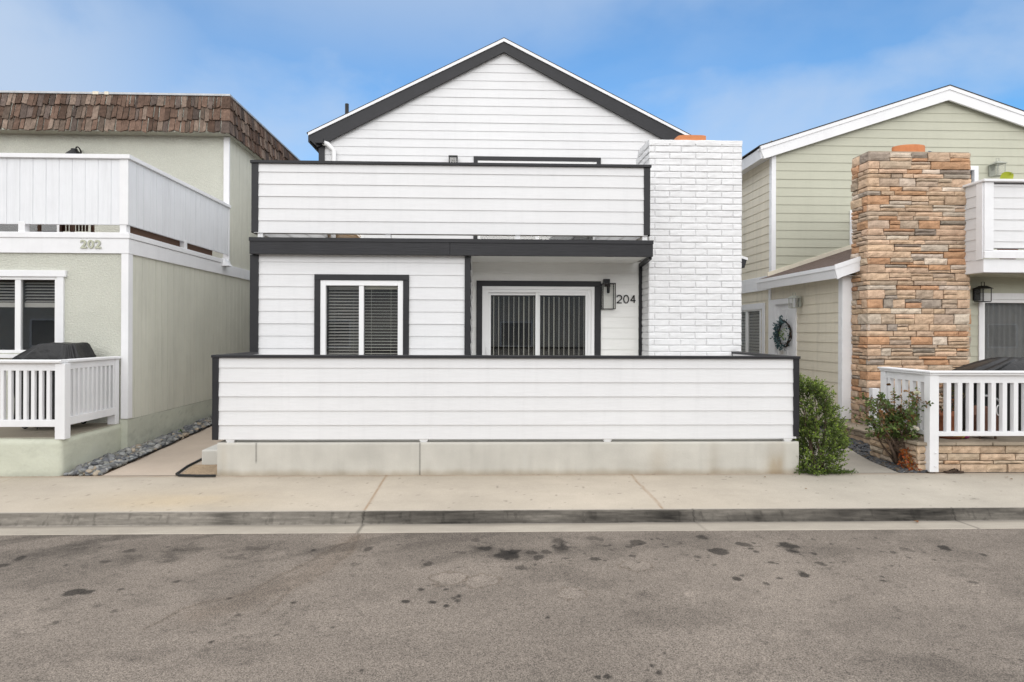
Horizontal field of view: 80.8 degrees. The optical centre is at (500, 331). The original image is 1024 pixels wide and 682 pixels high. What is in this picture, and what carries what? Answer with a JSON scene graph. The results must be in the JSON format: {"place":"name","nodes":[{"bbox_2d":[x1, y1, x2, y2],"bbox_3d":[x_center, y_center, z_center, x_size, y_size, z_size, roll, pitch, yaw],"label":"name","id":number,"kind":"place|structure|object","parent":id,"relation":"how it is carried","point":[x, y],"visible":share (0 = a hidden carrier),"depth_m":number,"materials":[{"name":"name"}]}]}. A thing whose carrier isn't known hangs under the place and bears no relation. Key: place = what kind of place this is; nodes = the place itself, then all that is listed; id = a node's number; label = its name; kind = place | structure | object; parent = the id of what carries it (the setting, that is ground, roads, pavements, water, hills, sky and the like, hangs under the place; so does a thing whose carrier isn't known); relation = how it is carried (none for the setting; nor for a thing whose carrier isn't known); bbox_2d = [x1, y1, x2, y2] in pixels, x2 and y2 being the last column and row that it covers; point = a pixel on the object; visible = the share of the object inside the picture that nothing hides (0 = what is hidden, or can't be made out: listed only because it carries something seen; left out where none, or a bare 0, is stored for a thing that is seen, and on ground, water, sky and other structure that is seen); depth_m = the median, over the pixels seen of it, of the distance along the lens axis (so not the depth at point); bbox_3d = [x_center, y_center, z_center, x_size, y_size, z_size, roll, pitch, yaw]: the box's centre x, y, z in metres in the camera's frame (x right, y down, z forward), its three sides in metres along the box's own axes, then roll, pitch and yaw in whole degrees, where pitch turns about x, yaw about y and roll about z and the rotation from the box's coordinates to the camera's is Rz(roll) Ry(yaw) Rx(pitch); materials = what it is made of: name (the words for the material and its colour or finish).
{"place":"outdoors","nodes":[
{"label":"outdoors","id":0,"kind":"place"},
{"bbox_2d":[63,425,211,475],"bbox_3d":[-5.906,1.754,14.826,1.100,0.650,14.005,0,0,-2],"label":"soil bed","id":1,"kind":"object","parent":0,"point":[110,470],"visible":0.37,"depth_m":8.78,"materials":[{"name":"grey gravel"}]},
{"bbox_2d":[63,416,211,475],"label":"river pebbles","id":2,"kind":"object","parent":1,"relation":"on","point":[104,464],"visible":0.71,"depth_m":8.80,"materials":[{"name":"grey gravel"}]},
{"bbox_2d":[102,426,222,475],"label":"path","id":3,"kind":"structure","parent":0,"point":[172,459],"depth_m":8.75,"materials":[{"name":"concrete"}]},
{"bbox_2d":[128,424,211,462],"bbox_3d":[-5.362,1.756,10.743,0.063,0.172,4.603,0,0,-3],"label":"garden edging","id":4,"kind":"object","parent":3,"relation":"on","point":[166,445],"visible":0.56,"depth_m":9.45,"materials":[{"name":"black plastic"}]},
{"bbox_2d":[181,465,216,474],"bbox_3d":[-3.999,1.862,8.276,0.561,0.032,0.786,0,0,-2],"label":"soil patch","id":5,"kind":"object","parent":3,"relation":"on","point":[202,469],"visible":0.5,"depth_m":8.14,"materials":[{"name":"beige concrete"}]},
{"bbox_2d":[202,444,216,464],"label":"concrete block","id":6,"kind":"structure","parent":3,"relation":"on","point":[209,455],"depth_m":8.40,"materials":[{"name":"grey concrete"}]},
{"bbox_2d":[261,439,655,439],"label":"patio","id":7,"kind":"structure","parent":0,"point":[455,439],"depth_m":8.18,"materials":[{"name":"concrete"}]},
{"bbox_2d":[129,399,875,511],"bbox_3d":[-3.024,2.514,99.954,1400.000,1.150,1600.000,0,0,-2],"label":"ground","id":8,"kind":"structure","parent":0,"point":[504,509],"depth_m":12.25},
{"bbox_2d":[0,90,299,475],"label":"house","id":9,"kind":"structure","parent":8,"relation":"on","point":[153,291],"depth_m":10.03,"materials":[{"name":"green paint"}]},
{"bbox_2d":[0,224,58,231],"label":"balcony door","id":10,"kind":"structure","parent":9,"relation":"in","point":[3,227],"depth_m":13.14,"materials":[{"name":"grey glass"}]},
{"bbox_2d":[0,270,66,357],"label":"window","id":11,"kind":"structure","parent":9,"relation":"in","point":[32,302],"depth_m":9.58,"materials":[{"name":"white plastic"}]},
{"bbox_2d":[12,342,95,428],"bbox_3d":[-6.389,0.768,8.659,0.886,1.230,0.735,0,0,-2],"label":"barbecue","id":12,"kind":"object","parent":9,"relation":"on","point":[54,351],"visible":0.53,"depth_m":8.39,"materials":[{"name":"black plastic"}]},
{"bbox_2d":[0,356,120,439],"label":"porch railing","id":13,"kind":"object","parent":9,"relation":"on","point":[86,389],"visible":1,"depth_m":7.87,"materials":[{"name":"white paint"}]},
{"bbox_2d":[37,225,94,231],"bbox_3d":[-7.310,-1.915,10.114,0.610,0.860,0.590,0,0,-2],"label":"patio chair","id":14,"kind":"object","parent":9,"relation":"on","point":[62,228],"visible":0.12,"depth_m":10.36,"materials":[{"name":"brown wood"}]},
{"bbox_2d":[65,146,81,153],"bbox_3d":[-8.750,-3.721,12.412,0.327,0.249,0.437,0,0,20],"label":"barn lamp","id":15,"kind":"object","parent":9,"relation":"attached to","point":[74,150],"visible":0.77,"depth_m":12.29,"materials":[{"name":"black metal"}]},
{"bbox_2d":[80,240,100,247],"bbox_3d":[-6.187,-1.321,9.067,0.308,0.129,0.009,0,0,-2],"label":"house number","id":16,"kind":"object","parent":9,"relation":"attached to","point":[88,243],"visible":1,"depth_m":9.06,"materials":[{"name":"beige paint"}]},
{"bbox_2d":[249,37,747,355],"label":"house","id":17,"kind":"structure","parent":8,"relation":"on","point":[541,209],"depth_m":9.98,"materials":[{"name":"white wood"}]},
{"bbox_2d":[328,234,363,237],"bbox_3d":[-3.512,-2.512,13.450,0.920,1.000,0.140,0,0,-2],"label":"window","id":18,"kind":"structure","parent":17,"relation":"in","point":[329,236],"depth_m":13.50,"materials":[{"name":"plastic"}]},
{"bbox_2d":[314,274,408,354],"bbox_3d":[-2.148,0.003,9.702,1.442,1.760,0.996,0,0,-2],"label":"window","id":19,"kind":"structure","parent":17,"relation":"in","point":[355,314],"depth_m":9.33,"materials":[{"name":"white plastic"}]},
{"bbox_2d":[448,155,457,161],"bbox_3d":[-1.060,-3.751,13.381,0.200,0.340,0.175,0,0,-2],"label":"wall lantern","id":20,"kind":"object","parent":17,"relation":"attached to","point":[451,157],"depth_m":13.31,"materials":[{"name":"black metal"}]},
{"bbox_2d":[473,156,600,239],"bbox_3d":[0.806,-2.651,13.942,2.864,2.548,0.896,0,0,-2],"label":"balcony door","id":21,"kind":"structure","parent":17,"relation":"in","point":[477,159],"depth_m":13.52,"materials":[{"name":"white glass"}]},
{"bbox_2d":[476,281,600,354],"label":"sliding door","id":22,"kind":"structure","parent":17,"relation":"in","point":[513,317],"depth_m":11.31,"materials":[{"name":"white plastic"}]},
{"bbox_2d":[601,279,615,309],"bbox_3d":[1.842,-0.642,10.308,0.220,0.519,0.196,0,0,-2],"label":"wall lantern","id":23,"kind":"object","parent":17,"relation":"attached to","point":[606,283],"depth_m":10.29,"materials":[{"name":"black metal"}]},
{"bbox_2d":[616,295,635,302],"bbox_3d":[2.164,-0.563,10.397,0.333,0.148,0.014,0,0,-2],"label":"house number","id":24,"kind":"object","parent":17,"relation":"attached to","point":[634,300],"visible":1,"depth_m":10.39,"materials":[{"name":"black metal"}]},
{"bbox_2d":[217,439,798,475],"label":"retaining wall","id":25,"kind":"structure","parent":8,"relation":"on","point":[472,457],"depth_m":8.00,"materials":[{"name":"concrete"}]},
{"bbox_2d":[211,352,800,442],"bbox_3d":[0.088,0.898,9.139,7.829,1.161,2.335,0,0,-2],"label":"patio fence","id":26,"kind":"object","parent":25,"relation":"on","point":[604,398],"visible":0.97,"depth_m":8.00,"materials":[{"name":"white wood"}]},
{"bbox_2d":[0,507,1023,526],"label":"kerb","id":27,"kind":"structure","parent":8,"relation":"on","point":[173,518],"depth_m":6.47,"materials":[{"name":"concrete"}]},
{"bbox_2d":[0,520,1023,534],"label":"gutter","id":28,"kind":"object","parent":8,"relation":"on","point":[452,528],"visible":1,"depth_m":6.27,"materials":[{"name":"concrete"}]},
{"bbox_2d":[740,84,1023,425],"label":"house","id":29,"kind":"structure","parent":8,"relation":"on","point":[874,239],"depth_m":11.28,"materials":[{"name":"green"}]},
{"bbox_2d":[740,303,764,353],"bbox_3d":[6.288,0.192,15.494,0.175,1.759,2.528,0,0,-2],"label":"window","id":30,"kind":"structure","parent":29,"relation":"in","point":[751,324],"depth_m":15.04,"materials":[{"name":"white plastic"}]},
{"bbox_2d":[770,298,796,355],"bbox_3d":[6.319,0.519,13.375,0.107,2.506,1.138,0,0,-2],"label":"entry door","id":31,"kind":"structure","parent":29,"relation":"in","point":[779,307],"depth_m":13.38,"materials":[{"name":"white paint"}]},
{"bbox_2d":[770,315,791,354],"bbox_3d":[6.221,0.073,13.335,0.180,0.906,0.857,0,0,-2],"label":"door wreath","id":32,"kind":"object","parent":31,"relation":"attached to","point":[777,340],"depth_m":13.38,"materials":[{"name":"green plant"}]},
{"bbox_2d":[788,293,800,307],"bbox_3d":[6.177,-0.656,12.632,0.227,0.326,0.202,0,0,-2],"label":"wall lantern","id":33,"kind":"object","parent":29,"relation":"attached to","point":[798,301],"depth_m":12.58,"materials":[{"name":"metal"}]},
{"bbox_2d":[969,166,978,260],"bbox_3d":[10.798,-2.769,14.337,0.717,2.214,0.610,0,0,-2],"label":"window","id":34,"kind":"structure","parent":29,"relation":"in","point":[974,172],"depth_m":14.05,"materials":[{"name":"white paint"}]},
{"bbox_2d":[973,282,993,301],"bbox_3d":[8.910,-0.734,11.127,0.233,0.374,0.262,0,0,-2],"label":"wall lantern","id":35,"kind":"object","parent":29,"relation":"attached to","point":[977,294],"depth_m":11.19,"materials":[{"name":"black metal"}]},
{"bbox_2d":[988,161,1006,176],"bbox_3d":[11.506,-3.812,13.939,0.263,0.423,0.297,0,0,-2],"label":"wall lantern","id":36,"kind":"object","parent":29,"relation":"attached to","point":[992,168],"depth_m":13.96,"materials":[{"name":"metal"}]},
{"bbox_2d":[978,293,1023,360],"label":"sliding door","id":37,"kind":"structure","parent":29,"relation":"in","point":[1000,320],"depth_m":11.42,"materials":[{"name":"white plastic"}]},
{"bbox_2d":[997,172,1017,249],"bbox_3d":[9.180,-2.070,10.882,0.316,1.636,0.316,0,0,43],"label":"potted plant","id":38,"kind":"object","parent":29,"relation":"on","point":[1007,175],"visible":0.21,"depth_m":10.87,"materials":[{"name":"green plant"}]},
{"bbox_2d":[836,418,1023,472],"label":"stone patio wall","id":39,"kind":"structure","parent":8,"relation":"on","point":[987,454],"depth_m":8.24,"materials":[{"name":"beige stone"}]},
{"bbox_2d":[869,367,1023,471],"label":"patio railing","id":40,"kind":"object","parent":39,"relation":"on","point":[929,381],"visible":0.85,"depth_m":8.18,"materials":[{"name":"white paint"}]},
{"bbox_2d":[939,386,965,438],"bbox_3d":[6.394,1.137,8.656,0.410,0.750,0.489,0,0,-2],"label":"potted plant","id":41,"kind":"object","parent":39,"relation":"on","point":[941,421],"visible":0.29,"depth_m":8.54,"materials":[{"name":"green plant"}]},
{"bbox_2d":[951,357,1023,430],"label":"barbecue","id":42,"kind":"object","parent":39,"relation":"on","point":[1003,364],"visible":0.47,"depth_m":8.81,"materials":[{"name":"black plastic"}]},
{"bbox_2d":[0,529,1023,681],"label":"road","id":43,"kind":"structure","parent":0,"point":[929,605],"depth_m":4.46,"materials":[{"name":"grey asphalt"}]},
{"bbox_2d":[0,473,1023,511],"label":"sidewalk","id":44,"kind":"structure","parent":0,"point":[327,492],"depth_m":7.18,"materials":[{"name":"concrete"}]},
{"bbox_2d":[175,458,215,476],"bbox_3d":[-4.183,1.848,8.159,0.444,0.062,1.175,0,0,-32],"label":"garden edging","id":45,"kind":"object","parent":44,"relation":"on","point":[193,475],"visible":0.9,"depth_m":7.79,"materials":[{"name":"black plastic"}]},
{"bbox_2d":[943,468,963,472],"bbox_3d":[6.166,1.888,8.172,0.264,0.059,0.095,0,0,-2],"label":"sandal","id":46,"kind":"object","parent":44,"relation":"on","point":[955,471],"visible":1,"depth_m":8.15},
{"bbox_2d":[0,0,1023,160],"label":"sky","id":47,"kind":"structure","parent":0,"point":[754,73],"materials":[{"name":"blue"}]},
{"bbox_2d":[792,434,898,472],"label":"path","id":48,"kind":"structure","parent":0,"point":[859,463],"depth_m":8.63,"materials":[{"name":"concrete"}]},
{"bbox_2d":[792,373,858,475],"bbox_3d":[4.346,1.222,8.274,0.948,1.418,0.829,0,0,-2],"label":"shrub","id":49,"kind":"object","parent":48,"relation":"on","point":[810,430],"visible":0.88,"depth_m":8.11,"materials":[{"name":"green plant"}]},
{"bbox_2d":[973,405,998,438],"bbox_3d":[6.871,1.269,8.545,0.297,0.489,0.243,0,0,-2],"label":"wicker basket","id":50,"kind":"object","parent":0,"point":[986,419],"visible":0.43,"depth_m":8.46,"materials":[{"name":"brown wicker"}]},
{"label":"soil bed","id":51,"kind":"structure","parent":0,"visible":0},
{"bbox_2d":[819,428,927,472],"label":"slate chips","id":52,"kind":"object","parent":51,"relation":"on","point":[860,447],"visible":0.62,"depth_m":9.02,"materials":[{"name":"grey gravel"}]},
{"bbox_2d":[897,447,921,470],"bbox_3d":[5.686,1.774,8.294,0.363,0.342,0.249,0,0,25],"label":"dried plant","id":53,"kind":"object","parent":52,"relation":"on","point":[906,457],"visible":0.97,"depth_m":8.34,"materials":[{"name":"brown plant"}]},
{"bbox_2d":[845,383,933,464],"bbox_3d":[5.513,1.318,8.527,1.071,1.225,0.995,0,0,42],"label":"rose bush","id":54,"kind":"object","parent":51,"relation":"on","point":[890,425],"visible":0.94,"depth_m":8.44,"materials":[{"name":"green plant"}]}
]}

